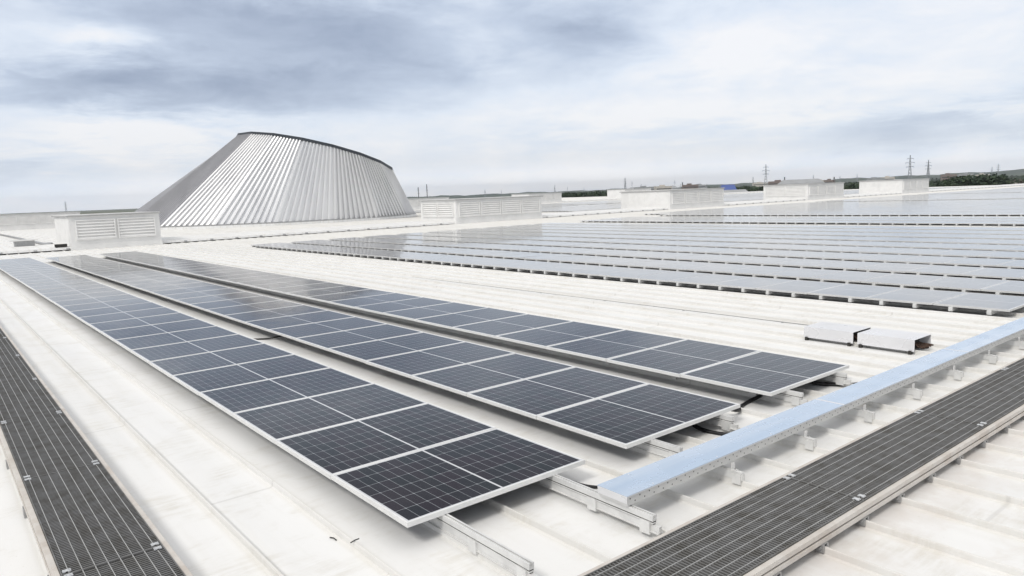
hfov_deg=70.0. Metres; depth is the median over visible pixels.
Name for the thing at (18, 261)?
solar panel
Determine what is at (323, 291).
solar panel
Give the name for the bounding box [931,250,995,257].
solar panel
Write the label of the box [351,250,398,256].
solar panel
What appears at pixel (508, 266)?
solar panel
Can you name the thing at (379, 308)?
solar panel
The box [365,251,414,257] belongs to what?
solar panel
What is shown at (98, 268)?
solar panel
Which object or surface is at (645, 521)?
mounting rail
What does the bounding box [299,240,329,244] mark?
solar panel
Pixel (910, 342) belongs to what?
inverter cover
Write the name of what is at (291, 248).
solar panel
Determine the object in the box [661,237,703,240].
solar panel
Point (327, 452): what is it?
solar panel
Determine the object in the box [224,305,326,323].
solar panel
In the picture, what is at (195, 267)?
solar panel
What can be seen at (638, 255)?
solar panel
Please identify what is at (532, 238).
solar panel
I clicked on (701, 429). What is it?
cable
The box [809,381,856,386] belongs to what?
cable
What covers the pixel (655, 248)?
solar panel
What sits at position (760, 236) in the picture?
solar panel
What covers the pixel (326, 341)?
solar panel
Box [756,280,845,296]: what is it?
solar panel
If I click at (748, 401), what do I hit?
cable
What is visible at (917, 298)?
solar panel
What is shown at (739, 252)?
solar panel
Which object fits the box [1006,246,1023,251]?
solar panel
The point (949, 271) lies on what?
solar panel
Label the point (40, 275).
solar panel
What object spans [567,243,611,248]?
solar panel
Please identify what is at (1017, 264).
solar panel
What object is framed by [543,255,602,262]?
solar panel
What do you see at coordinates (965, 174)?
works building
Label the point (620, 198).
ridge flashing
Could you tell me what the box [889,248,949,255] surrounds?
solar panel
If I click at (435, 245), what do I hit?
solar panel
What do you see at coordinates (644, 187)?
works building
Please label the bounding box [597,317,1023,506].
cable tray
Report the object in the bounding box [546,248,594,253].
solar panel
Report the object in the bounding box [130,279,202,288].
solar panel
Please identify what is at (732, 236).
solar panel
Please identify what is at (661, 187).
works building
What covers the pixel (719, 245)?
solar panel
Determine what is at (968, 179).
tree
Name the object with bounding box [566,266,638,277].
solar panel
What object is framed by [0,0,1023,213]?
sky
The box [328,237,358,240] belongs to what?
solar panel
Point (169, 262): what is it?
solar panel
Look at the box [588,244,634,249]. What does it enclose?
solar panel
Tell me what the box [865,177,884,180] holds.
works building
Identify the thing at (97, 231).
ridge ventilator
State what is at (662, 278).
solar panel
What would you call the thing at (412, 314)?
solar panel
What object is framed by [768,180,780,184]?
works building
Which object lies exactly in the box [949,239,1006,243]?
solar panel
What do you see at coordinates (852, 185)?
tree
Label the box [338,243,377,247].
solar panel
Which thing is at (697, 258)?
solar panel
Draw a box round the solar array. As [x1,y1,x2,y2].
[414,186,1023,239]
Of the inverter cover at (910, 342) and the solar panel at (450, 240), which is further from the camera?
the solar panel at (450, 240)
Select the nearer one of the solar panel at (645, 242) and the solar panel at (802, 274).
the solar panel at (802, 274)
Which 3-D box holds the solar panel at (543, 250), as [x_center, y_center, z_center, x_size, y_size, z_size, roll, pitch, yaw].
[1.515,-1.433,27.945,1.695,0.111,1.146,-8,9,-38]
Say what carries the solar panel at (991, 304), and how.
on the roof
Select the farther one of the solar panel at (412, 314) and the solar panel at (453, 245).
the solar panel at (453, 245)
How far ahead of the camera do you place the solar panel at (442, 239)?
37.16 m
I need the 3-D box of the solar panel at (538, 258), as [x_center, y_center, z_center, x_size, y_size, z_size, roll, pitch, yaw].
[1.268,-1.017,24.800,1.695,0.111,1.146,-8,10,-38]
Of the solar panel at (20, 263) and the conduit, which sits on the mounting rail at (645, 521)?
the solar panel at (20, 263)
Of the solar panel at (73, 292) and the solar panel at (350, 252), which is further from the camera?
the solar panel at (350, 252)
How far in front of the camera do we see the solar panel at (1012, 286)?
14.04 m
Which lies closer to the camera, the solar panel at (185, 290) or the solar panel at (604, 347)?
the solar panel at (604, 347)
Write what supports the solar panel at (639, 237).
on the roof
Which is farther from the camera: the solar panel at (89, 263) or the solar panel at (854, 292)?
the solar panel at (89, 263)
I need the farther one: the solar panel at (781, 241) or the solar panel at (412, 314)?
the solar panel at (781, 241)
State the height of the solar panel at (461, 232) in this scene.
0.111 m
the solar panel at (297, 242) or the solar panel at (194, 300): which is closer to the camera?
the solar panel at (194, 300)
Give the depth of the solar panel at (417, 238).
38.92 m
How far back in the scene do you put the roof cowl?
74.03 m
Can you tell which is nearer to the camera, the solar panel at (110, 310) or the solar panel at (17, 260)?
the solar panel at (110, 310)
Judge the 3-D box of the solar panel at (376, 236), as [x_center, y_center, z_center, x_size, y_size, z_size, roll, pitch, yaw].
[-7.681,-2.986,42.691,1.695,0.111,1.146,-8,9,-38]
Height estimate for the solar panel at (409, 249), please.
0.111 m
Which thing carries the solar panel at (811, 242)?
on the roof
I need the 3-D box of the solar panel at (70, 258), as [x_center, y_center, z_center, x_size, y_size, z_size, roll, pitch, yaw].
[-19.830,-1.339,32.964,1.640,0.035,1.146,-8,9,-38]
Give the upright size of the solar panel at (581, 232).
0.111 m
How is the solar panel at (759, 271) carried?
on the roof
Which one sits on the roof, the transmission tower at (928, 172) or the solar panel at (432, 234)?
the solar panel at (432, 234)
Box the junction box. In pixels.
[54,244,66,246]
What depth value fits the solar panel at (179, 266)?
26.25 m
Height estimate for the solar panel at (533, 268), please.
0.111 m
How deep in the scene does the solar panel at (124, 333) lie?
12.86 m
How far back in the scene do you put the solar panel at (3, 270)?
28.07 m
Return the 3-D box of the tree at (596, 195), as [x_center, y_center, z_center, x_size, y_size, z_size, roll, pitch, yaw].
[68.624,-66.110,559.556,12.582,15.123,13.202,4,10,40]
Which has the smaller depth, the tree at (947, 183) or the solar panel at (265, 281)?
the solar panel at (265, 281)
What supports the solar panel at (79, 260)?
on the mounting rail at (661, 448)
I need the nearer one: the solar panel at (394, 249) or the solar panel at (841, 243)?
the solar panel at (841, 243)
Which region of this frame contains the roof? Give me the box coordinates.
[0,185,1023,575]
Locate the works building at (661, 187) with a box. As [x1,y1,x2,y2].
[654,185,671,189]
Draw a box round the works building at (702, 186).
[698,184,706,187]
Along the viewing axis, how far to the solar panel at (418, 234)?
43.01 m
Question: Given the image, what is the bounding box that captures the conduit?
[0,234,52,244]
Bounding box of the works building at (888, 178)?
[881,176,894,179]
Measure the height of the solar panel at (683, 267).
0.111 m
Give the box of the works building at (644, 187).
[634,186,653,188]
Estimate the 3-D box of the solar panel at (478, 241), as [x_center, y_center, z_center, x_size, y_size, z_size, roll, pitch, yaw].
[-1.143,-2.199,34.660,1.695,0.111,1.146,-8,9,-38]
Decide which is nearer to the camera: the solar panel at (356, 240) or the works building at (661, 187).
the solar panel at (356, 240)
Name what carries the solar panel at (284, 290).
on the mounting rail at (839, 378)
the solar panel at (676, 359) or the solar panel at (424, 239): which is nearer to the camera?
the solar panel at (676, 359)
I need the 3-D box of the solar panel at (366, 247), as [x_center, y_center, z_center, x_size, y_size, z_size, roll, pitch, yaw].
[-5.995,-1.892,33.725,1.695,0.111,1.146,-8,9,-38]
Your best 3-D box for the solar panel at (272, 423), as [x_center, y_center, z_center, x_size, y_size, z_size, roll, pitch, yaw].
[-1.865,1.256,7.550,1.640,0.035,1.146,-8,10,-38]
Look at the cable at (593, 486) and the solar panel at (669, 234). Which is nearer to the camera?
the cable at (593, 486)
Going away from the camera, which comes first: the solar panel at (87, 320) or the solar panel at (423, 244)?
the solar panel at (87, 320)
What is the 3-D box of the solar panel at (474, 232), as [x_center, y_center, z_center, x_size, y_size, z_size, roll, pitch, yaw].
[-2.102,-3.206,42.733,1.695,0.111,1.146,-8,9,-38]
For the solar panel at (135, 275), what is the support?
on the mounting rail at (661, 448)
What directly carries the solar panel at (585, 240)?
on the roof
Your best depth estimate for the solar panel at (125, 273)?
24.00 m
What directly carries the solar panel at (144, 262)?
on the mounting rail at (839, 378)
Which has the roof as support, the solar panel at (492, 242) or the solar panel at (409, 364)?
the solar panel at (492, 242)
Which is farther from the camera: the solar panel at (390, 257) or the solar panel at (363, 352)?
the solar panel at (390, 257)
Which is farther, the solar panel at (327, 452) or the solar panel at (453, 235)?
the solar panel at (453, 235)
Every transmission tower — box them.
[763,166,769,184]
[905,155,914,178]
[925,160,931,179]
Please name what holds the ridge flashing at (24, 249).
on the roof
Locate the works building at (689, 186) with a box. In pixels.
[682,183,697,188]
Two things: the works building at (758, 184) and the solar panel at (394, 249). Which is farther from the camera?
the works building at (758, 184)
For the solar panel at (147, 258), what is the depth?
30.74 m
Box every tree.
[570,192,580,196]
[592,192,604,196]
[745,186,756,191]
[847,182,858,188]
[930,179,945,186]
[943,180,954,186]
[949,176,966,185]
[950,176,977,185]
[955,177,984,185]
[976,174,998,184]
[980,174,1010,185]
[1013,178,1023,183]
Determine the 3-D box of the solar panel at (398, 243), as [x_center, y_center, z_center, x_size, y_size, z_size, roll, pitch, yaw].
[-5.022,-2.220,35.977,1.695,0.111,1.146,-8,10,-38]
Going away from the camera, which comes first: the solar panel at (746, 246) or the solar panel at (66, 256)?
the solar panel at (746, 246)
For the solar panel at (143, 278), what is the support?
on the mounting rail at (661, 448)
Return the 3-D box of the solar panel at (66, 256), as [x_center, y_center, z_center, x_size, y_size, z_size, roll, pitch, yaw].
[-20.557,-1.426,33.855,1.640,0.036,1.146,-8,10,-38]
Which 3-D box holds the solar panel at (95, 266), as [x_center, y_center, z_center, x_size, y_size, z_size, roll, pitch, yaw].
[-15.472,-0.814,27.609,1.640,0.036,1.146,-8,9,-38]
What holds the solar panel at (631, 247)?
on the roof
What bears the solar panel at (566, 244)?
on the roof
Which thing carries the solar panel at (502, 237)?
on the roof
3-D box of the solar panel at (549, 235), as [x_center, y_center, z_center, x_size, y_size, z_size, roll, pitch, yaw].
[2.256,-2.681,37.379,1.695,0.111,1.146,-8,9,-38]
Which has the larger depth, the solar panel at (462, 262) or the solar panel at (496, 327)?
the solar panel at (462, 262)
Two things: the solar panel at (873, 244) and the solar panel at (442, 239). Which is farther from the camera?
the solar panel at (442, 239)
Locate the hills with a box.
[407,169,1023,198]
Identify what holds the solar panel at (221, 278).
on the mounting rail at (794, 398)
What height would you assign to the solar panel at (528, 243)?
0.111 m
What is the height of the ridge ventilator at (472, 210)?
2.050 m
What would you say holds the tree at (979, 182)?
on the ground
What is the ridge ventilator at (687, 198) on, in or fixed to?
on the roof
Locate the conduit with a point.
(41, 243)
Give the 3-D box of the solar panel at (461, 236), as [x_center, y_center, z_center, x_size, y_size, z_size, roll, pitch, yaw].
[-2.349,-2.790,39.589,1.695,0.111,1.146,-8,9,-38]
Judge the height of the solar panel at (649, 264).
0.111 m
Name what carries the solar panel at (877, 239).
on the roof
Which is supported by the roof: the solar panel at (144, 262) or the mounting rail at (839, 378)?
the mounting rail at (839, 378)
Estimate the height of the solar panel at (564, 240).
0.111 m
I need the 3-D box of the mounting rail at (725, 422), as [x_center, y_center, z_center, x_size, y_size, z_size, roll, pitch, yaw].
[-9.368,-0.101,20.940,0.064,0.134,36.470,-8,9,-38]
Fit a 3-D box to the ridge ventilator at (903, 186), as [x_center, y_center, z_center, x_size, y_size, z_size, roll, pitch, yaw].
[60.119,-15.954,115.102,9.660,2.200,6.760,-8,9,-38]
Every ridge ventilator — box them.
[0,212,79,230]
[51,211,162,250]
[408,197,449,209]
[420,195,542,223]
[511,192,561,202]
[607,188,650,198]
[619,188,724,209]
[763,182,844,199]
[858,178,929,193]
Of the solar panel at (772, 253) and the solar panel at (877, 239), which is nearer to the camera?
the solar panel at (772, 253)
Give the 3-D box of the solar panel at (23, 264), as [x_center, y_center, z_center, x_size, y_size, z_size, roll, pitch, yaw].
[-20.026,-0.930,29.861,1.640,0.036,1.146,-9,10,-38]
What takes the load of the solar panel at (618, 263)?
on the roof
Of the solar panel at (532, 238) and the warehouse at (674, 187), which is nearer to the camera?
the solar panel at (532, 238)
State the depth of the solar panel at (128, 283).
21.33 m
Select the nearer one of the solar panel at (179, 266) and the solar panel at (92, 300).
the solar panel at (92, 300)
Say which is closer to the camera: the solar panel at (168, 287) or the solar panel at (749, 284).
the solar panel at (749, 284)
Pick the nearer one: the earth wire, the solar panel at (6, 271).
the earth wire
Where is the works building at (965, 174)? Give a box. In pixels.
[958,173,973,176]
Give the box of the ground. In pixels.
[0,196,508,214]
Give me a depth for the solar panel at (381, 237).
41.72 m
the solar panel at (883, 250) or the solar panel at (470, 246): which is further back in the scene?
the solar panel at (470, 246)
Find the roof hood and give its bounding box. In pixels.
[8,239,37,246]
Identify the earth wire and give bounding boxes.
[416,277,805,324]
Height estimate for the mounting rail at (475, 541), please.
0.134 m
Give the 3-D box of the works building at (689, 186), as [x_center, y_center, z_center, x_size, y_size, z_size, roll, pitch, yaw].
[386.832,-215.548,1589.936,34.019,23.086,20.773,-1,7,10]
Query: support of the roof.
on the ground
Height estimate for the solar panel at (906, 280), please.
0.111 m
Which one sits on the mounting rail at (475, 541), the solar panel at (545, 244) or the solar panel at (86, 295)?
the solar panel at (86, 295)
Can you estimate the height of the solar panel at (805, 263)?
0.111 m
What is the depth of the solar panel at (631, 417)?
6.97 m
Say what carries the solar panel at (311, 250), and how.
on the roof
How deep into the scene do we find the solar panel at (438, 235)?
41.16 m
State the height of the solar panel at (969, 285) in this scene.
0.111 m
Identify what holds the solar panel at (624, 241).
on the roof
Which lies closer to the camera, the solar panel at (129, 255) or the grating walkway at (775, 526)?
the grating walkway at (775, 526)
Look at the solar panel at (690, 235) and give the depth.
33.27 m
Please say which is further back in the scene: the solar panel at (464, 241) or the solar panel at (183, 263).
the solar panel at (464, 241)
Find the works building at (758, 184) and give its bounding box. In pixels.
[752,182,767,186]
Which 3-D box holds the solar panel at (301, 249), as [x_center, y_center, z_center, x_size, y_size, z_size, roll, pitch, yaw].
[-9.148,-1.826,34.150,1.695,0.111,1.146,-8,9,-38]
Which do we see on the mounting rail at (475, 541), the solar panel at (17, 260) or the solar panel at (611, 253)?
the solar panel at (17, 260)
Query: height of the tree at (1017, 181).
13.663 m
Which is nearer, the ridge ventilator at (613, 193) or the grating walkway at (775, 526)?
the grating walkway at (775, 526)
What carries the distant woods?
on the ground
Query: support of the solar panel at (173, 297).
on the mounting rail at (661, 448)
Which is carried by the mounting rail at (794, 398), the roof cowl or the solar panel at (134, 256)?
the solar panel at (134, 256)
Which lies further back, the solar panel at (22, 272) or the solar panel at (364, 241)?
the solar panel at (364, 241)
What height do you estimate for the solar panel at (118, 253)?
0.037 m
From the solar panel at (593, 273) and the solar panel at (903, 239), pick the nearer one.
the solar panel at (593, 273)
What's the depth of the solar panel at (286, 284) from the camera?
19.10 m
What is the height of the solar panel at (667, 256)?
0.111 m
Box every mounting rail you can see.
[106,256,807,405]
[426,514,537,575]
[535,474,662,534]
[630,439,682,457]
[702,414,738,430]
[820,372,850,385]
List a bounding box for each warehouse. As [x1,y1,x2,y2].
[628,186,680,189]
[720,184,736,189]
[724,189,747,192]
[777,179,824,184]
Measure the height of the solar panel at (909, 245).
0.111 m
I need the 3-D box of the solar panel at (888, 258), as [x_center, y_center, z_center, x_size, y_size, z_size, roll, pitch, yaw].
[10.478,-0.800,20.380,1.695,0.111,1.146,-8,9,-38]
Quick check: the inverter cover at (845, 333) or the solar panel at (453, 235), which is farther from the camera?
the solar panel at (453, 235)
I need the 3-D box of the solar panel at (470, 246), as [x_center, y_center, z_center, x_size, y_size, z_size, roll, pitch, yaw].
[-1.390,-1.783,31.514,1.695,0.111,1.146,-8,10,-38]
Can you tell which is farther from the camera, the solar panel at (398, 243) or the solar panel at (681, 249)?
the solar panel at (398, 243)
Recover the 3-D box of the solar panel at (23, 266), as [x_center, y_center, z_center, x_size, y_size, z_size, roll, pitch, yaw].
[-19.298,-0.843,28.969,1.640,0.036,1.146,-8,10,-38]
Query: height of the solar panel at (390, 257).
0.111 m
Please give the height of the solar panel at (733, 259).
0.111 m
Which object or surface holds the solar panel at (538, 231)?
on the roof
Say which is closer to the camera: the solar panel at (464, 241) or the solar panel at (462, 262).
the solar panel at (462, 262)
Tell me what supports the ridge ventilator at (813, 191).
on the roof
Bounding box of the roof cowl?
[135,132,416,229]
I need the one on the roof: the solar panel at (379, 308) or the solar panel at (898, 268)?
the solar panel at (898, 268)
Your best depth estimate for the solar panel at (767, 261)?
20.67 m
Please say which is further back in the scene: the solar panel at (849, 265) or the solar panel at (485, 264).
the solar panel at (485, 264)
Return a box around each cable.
[253,335,281,339]
[572,480,597,488]
[691,424,728,435]
[732,394,762,411]
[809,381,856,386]
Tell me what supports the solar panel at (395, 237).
on the roof
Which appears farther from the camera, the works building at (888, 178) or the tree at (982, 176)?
the works building at (888, 178)
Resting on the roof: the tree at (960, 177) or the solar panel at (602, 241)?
the solar panel at (602, 241)
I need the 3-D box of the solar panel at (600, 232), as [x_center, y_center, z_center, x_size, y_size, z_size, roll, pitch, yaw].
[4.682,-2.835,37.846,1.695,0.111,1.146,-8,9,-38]
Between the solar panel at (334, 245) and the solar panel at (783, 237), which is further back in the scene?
the solar panel at (334, 245)
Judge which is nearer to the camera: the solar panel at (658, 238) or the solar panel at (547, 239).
the solar panel at (658, 238)
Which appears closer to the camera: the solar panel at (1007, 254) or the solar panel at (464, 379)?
the solar panel at (464, 379)
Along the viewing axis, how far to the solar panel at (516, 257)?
25.50 m
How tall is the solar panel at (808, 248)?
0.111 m
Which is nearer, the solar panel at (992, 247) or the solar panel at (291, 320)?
the solar panel at (291, 320)
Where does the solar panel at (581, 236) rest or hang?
on the roof
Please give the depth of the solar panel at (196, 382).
9.28 m
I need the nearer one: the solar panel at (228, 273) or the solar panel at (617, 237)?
the solar panel at (228, 273)
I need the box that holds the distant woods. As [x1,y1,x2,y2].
[556,175,1023,195]
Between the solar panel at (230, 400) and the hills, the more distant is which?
the hills
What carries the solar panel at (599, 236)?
on the roof
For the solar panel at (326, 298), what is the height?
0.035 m
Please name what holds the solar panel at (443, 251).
on the roof
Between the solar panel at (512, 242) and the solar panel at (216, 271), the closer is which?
the solar panel at (216, 271)
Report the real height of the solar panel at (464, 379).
0.035 m
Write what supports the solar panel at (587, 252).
on the roof
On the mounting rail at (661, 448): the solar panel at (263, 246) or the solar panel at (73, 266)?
the solar panel at (73, 266)
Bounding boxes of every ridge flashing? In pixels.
[0,183,1023,253]
[562,191,762,201]
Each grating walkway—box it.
[0,325,192,575]
[578,356,1023,575]
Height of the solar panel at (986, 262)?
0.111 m
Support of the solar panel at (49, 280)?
on the mounting rail at (475, 541)
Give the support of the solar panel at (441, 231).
on the roof
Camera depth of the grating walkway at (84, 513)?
5.66 m
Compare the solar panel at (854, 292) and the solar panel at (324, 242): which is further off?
the solar panel at (324, 242)
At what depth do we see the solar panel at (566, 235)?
36.32 m
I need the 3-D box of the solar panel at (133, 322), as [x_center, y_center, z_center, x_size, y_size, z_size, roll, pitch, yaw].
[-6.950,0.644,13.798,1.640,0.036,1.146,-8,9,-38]
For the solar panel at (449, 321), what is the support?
on the mounting rail at (839, 378)
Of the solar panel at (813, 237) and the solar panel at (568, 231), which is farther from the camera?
the solar panel at (568, 231)
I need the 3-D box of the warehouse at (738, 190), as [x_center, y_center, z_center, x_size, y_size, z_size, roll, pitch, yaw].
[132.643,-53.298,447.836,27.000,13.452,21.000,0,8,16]
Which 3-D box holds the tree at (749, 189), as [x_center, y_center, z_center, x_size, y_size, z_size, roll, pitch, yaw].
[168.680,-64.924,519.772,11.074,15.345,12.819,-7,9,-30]
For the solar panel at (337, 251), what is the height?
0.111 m
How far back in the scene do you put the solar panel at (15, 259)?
33.60 m
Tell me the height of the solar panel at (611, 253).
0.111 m
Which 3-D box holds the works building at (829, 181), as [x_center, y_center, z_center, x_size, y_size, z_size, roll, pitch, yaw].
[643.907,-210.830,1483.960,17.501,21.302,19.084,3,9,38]
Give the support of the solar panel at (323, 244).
on the roof
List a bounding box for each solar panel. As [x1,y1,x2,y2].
[0,258,32,260]
[0,259,34,261]
[0,260,37,263]
[0,261,40,265]
[0,262,46,266]
[0,264,48,269]
[1,265,54,271]
[4,267,56,272]
[7,268,62,274]
[10,270,67,276]
[13,272,73,279]
[17,274,78,281]
[21,276,87,284]
[25,279,92,287]
[30,281,100,290]
[35,284,109,294]
[40,287,117,297]
[45,255,88,259]
[46,290,128,302]
[49,256,92,259]
[52,257,96,261]
[53,294,139,307]
[56,258,101,262]
[60,298,150,312]
[61,259,109,264]
[65,261,114,265]
[69,302,164,318]
[70,262,119,267]
[75,263,127,269]
[78,307,180,325]
[80,265,134,271]
[86,266,140,273]
[89,313,197,332]
[92,268,149,275]
[98,251,137,255]
[98,270,158,277]
[100,319,216,340]
[103,252,142,256]
[105,272,167,280]
[108,253,149,257]
[113,254,155,258]
[113,274,179,282]
[114,326,238,351]
[119,255,161,259]
[121,277,188,285]
[125,256,170,260]
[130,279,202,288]
[130,334,263,363]
[131,257,180,262]
[138,259,186,263]
[140,282,215,292]
[145,260,194,265]
[149,343,293,377]
[150,285,228,296]
[152,261,205,266]
[160,263,214,268]
[162,288,245,300]
[169,264,224,270]
[171,354,330,395]
[175,292,262,305]
[178,266,237,272]
[188,268,249,275]
[189,295,281,310]
[198,367,372,415]
[199,270,262,277]
[206,300,303,316]
[210,272,275,280]
[223,274,293,283]
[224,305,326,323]
[232,383,427,443]
[237,277,306,286]
[245,310,355,330]
[250,243,285,246]
[252,279,325,289]
[259,243,291,247]
[267,244,305,248]
[268,282,347,293]
[268,317,386,339]
[275,245,313,249]
[275,403,496,479]
[285,245,320,250]
[286,285,369,297]
[290,240,326,243]
[295,246,332,251]
[296,324,421,350]
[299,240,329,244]
[305,247,347,252]
[306,289,394,302]
[308,241,345,244]
[315,248,358,253]
[317,241,351,245]
[326,248,371,254]
[327,242,363,246]
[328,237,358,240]
[328,332,465,362]
[329,293,419,308]
[331,428,584,527]
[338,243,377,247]
[338,249,383,255]
[339,238,368,240]
[347,238,380,241]
[348,243,386,247]
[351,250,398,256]
[354,297,451,313]
[357,239,390,242]
[360,244,397,248]
[365,235,392,237]
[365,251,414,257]
[365,342,514,377]
[367,239,401,242]
[372,245,414,249]
[373,235,405,238]
[378,240,414,243]
[379,252,429,259]
[382,302,487,320]
[383,236,411,238]
[385,246,429,250]
[390,240,422,244]
[393,236,428,239]
[394,254,444,260]
[398,247,443,251]
[401,241,442,245]
[404,236,433,239]
[406,233,434,235]
[411,255,462,262]
[411,353,575,395]
[413,247,457,252]
[414,241,452,245]
[415,237,451,240]
[415,307,526,328]
[416,233,450,235]
[427,234,453,236]
[427,237,458,240]
[428,230,456,232]
[428,248,474,253]
[428,256,484,264]
[429,242,463,246]
[440,238,477,241]
[441,234,470,236]
[442,243,486,247]
[444,249,492,255]
[447,258,502,265]
[449,231,476,233]
[450,234,481,237]
[452,314,570,337]
[454,238,487,242]
[456,244,500,248]
[460,231,491,233]
[461,250,512,256]
[467,239,507,242]
[467,259,526,267]
[467,367,647,418]
[472,244,515,249]
[475,235,512,238]
[479,251,533,257]
[481,240,519,243]
[489,245,533,250]
[489,261,552,270]
[491,235,521,238]
[495,321,625,348]
[497,240,534,244]
[499,253,550,259]
[503,236,541,239]
[507,246,551,251]
[513,241,557,245]
[513,262,578,272]
[519,236,552,240]
[520,254,574,261]
[522,233,556,235]
[526,230,555,232]
[526,247,571,252]
[530,241,573,246]
[534,237,575,240]
[537,233,570,236]
[537,383,739,448]
[538,264,606,274]
[540,230,572,232]
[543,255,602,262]
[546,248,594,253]
[546,329,685,361]
[548,242,590,247]
[550,237,589,241]
[553,230,582,232]
[553,234,586,236]
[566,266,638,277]
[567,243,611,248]
[567,249,618,255]
[567,257,626,264]
[568,234,607,237]
[568,238,604,242]
[569,231,598,233]
[583,231,618,233]
[586,235,619,238]
[586,239,629,242]
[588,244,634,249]
[590,250,644,256]
[593,258,653,266]
[597,269,669,280]
[599,231,631,234]
[602,235,644,238]
[606,239,647,243]
[607,339,759,376]
[610,245,661,250]
[615,251,672,258]
[618,232,651,234]
[621,235,658,239]
[622,260,688,268]
[626,240,668,244]
[631,271,708,284]
[633,246,686,251]
[634,232,674,235]
[641,236,684,239]
[642,253,698,259]
[648,241,696,245]
[653,262,722,271]
[655,232,688,235]
[658,246,712,252]
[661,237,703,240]
[668,274,747,287]
[670,254,732,261]
[672,241,720,246]
[673,233,713,236]
[680,351,848,395]
[683,237,723,241]
[685,248,736,253]
[687,264,755,273]
[694,233,730,236]
[697,242,745,247]
[701,255,763,263]
[707,238,753,242]
[709,277,793,291]
[713,249,767,255]
[715,234,758,237]
[723,243,773,248]
[724,266,798,276]
[732,238,777,242]
[735,257,799,265]
[739,234,779,238]
[744,250,803,256]
[752,244,804,249]
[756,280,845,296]
[758,239,803,243]
[763,235,809,238]
[765,268,842,279]
[772,259,840,268]
[778,251,838,258]
[782,245,837,251]
[786,240,836,244]
[790,235,834,239]
[807,284,902,301]
[810,271,894,283]
[812,261,881,270]
[814,253,877,260]
[815,246,872,252]
[817,236,861,240]
[817,241,870,245]
[847,237,897,241]
[849,241,903,246]
[851,247,911,253]
[853,254,918,262]
[857,263,931,273]
[861,274,946,287]
[866,288,968,307]
[879,237,928,241]
[884,242,940,248]
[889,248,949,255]
[897,256,968,264]
[906,265,985,276]
[913,238,963,242]
[917,277,1010,292]
[921,243,980,249]
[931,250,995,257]
[933,293,1023,314]
[944,258,1017,267]
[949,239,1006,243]
[960,268,1023,279]
[962,244,1023,250]
[977,251,1023,259]
[981,280,1023,294]
[989,239,1023,244]
[996,259,1023,268]
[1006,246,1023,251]
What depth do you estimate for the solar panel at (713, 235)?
32.36 m
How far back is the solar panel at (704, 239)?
30.09 m
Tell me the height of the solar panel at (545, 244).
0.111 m
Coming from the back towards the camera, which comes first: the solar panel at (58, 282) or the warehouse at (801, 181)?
the warehouse at (801, 181)
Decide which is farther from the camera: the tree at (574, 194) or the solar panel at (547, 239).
the tree at (574, 194)
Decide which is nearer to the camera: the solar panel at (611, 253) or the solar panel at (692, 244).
the solar panel at (611, 253)
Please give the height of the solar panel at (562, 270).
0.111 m
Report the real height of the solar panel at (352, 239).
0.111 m
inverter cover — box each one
[804,322,870,345]
[857,328,933,354]
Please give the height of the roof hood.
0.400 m
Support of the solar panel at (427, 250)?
on the roof
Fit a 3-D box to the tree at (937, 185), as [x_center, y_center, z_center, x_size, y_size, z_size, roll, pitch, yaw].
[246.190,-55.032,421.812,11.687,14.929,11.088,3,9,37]
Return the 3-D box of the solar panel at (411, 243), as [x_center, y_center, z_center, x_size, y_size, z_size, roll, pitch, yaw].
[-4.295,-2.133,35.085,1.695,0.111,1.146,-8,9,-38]
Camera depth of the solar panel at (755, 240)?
28.30 m
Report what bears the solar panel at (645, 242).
on the roof
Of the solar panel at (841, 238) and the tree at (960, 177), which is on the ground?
the tree at (960, 177)
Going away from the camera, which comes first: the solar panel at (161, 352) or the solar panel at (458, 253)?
the solar panel at (161, 352)
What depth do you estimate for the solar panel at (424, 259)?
25.95 m
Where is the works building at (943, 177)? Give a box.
[940,173,956,180]
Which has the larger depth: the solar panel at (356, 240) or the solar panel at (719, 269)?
the solar panel at (356, 240)
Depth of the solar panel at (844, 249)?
23.36 m
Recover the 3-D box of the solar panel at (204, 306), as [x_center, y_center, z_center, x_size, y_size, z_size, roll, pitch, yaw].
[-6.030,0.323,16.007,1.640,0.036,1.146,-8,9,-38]
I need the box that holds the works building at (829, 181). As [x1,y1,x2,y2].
[824,179,834,182]
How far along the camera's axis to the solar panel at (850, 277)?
16.62 m
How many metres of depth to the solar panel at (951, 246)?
22.94 m
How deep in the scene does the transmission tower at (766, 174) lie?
1278.61 m
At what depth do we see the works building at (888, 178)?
1711.16 m
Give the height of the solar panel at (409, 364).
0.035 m
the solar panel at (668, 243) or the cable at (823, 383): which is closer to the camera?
the cable at (823, 383)
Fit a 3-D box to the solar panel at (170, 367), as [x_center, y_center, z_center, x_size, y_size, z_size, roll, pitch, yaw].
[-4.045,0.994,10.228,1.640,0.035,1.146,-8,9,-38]
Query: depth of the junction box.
42.44 m
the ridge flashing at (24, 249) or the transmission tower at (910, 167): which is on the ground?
the transmission tower at (910, 167)
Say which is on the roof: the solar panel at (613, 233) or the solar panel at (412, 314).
the solar panel at (613, 233)
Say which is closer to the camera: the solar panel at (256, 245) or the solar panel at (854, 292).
the solar panel at (854, 292)
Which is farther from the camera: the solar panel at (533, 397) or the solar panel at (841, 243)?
the solar panel at (841, 243)
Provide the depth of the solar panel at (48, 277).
23.61 m
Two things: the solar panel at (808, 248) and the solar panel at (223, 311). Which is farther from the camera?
the solar panel at (808, 248)
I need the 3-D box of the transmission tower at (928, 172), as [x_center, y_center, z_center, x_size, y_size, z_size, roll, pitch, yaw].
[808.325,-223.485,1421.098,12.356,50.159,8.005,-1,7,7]
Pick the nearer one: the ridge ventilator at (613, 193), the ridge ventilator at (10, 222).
the ridge ventilator at (10, 222)

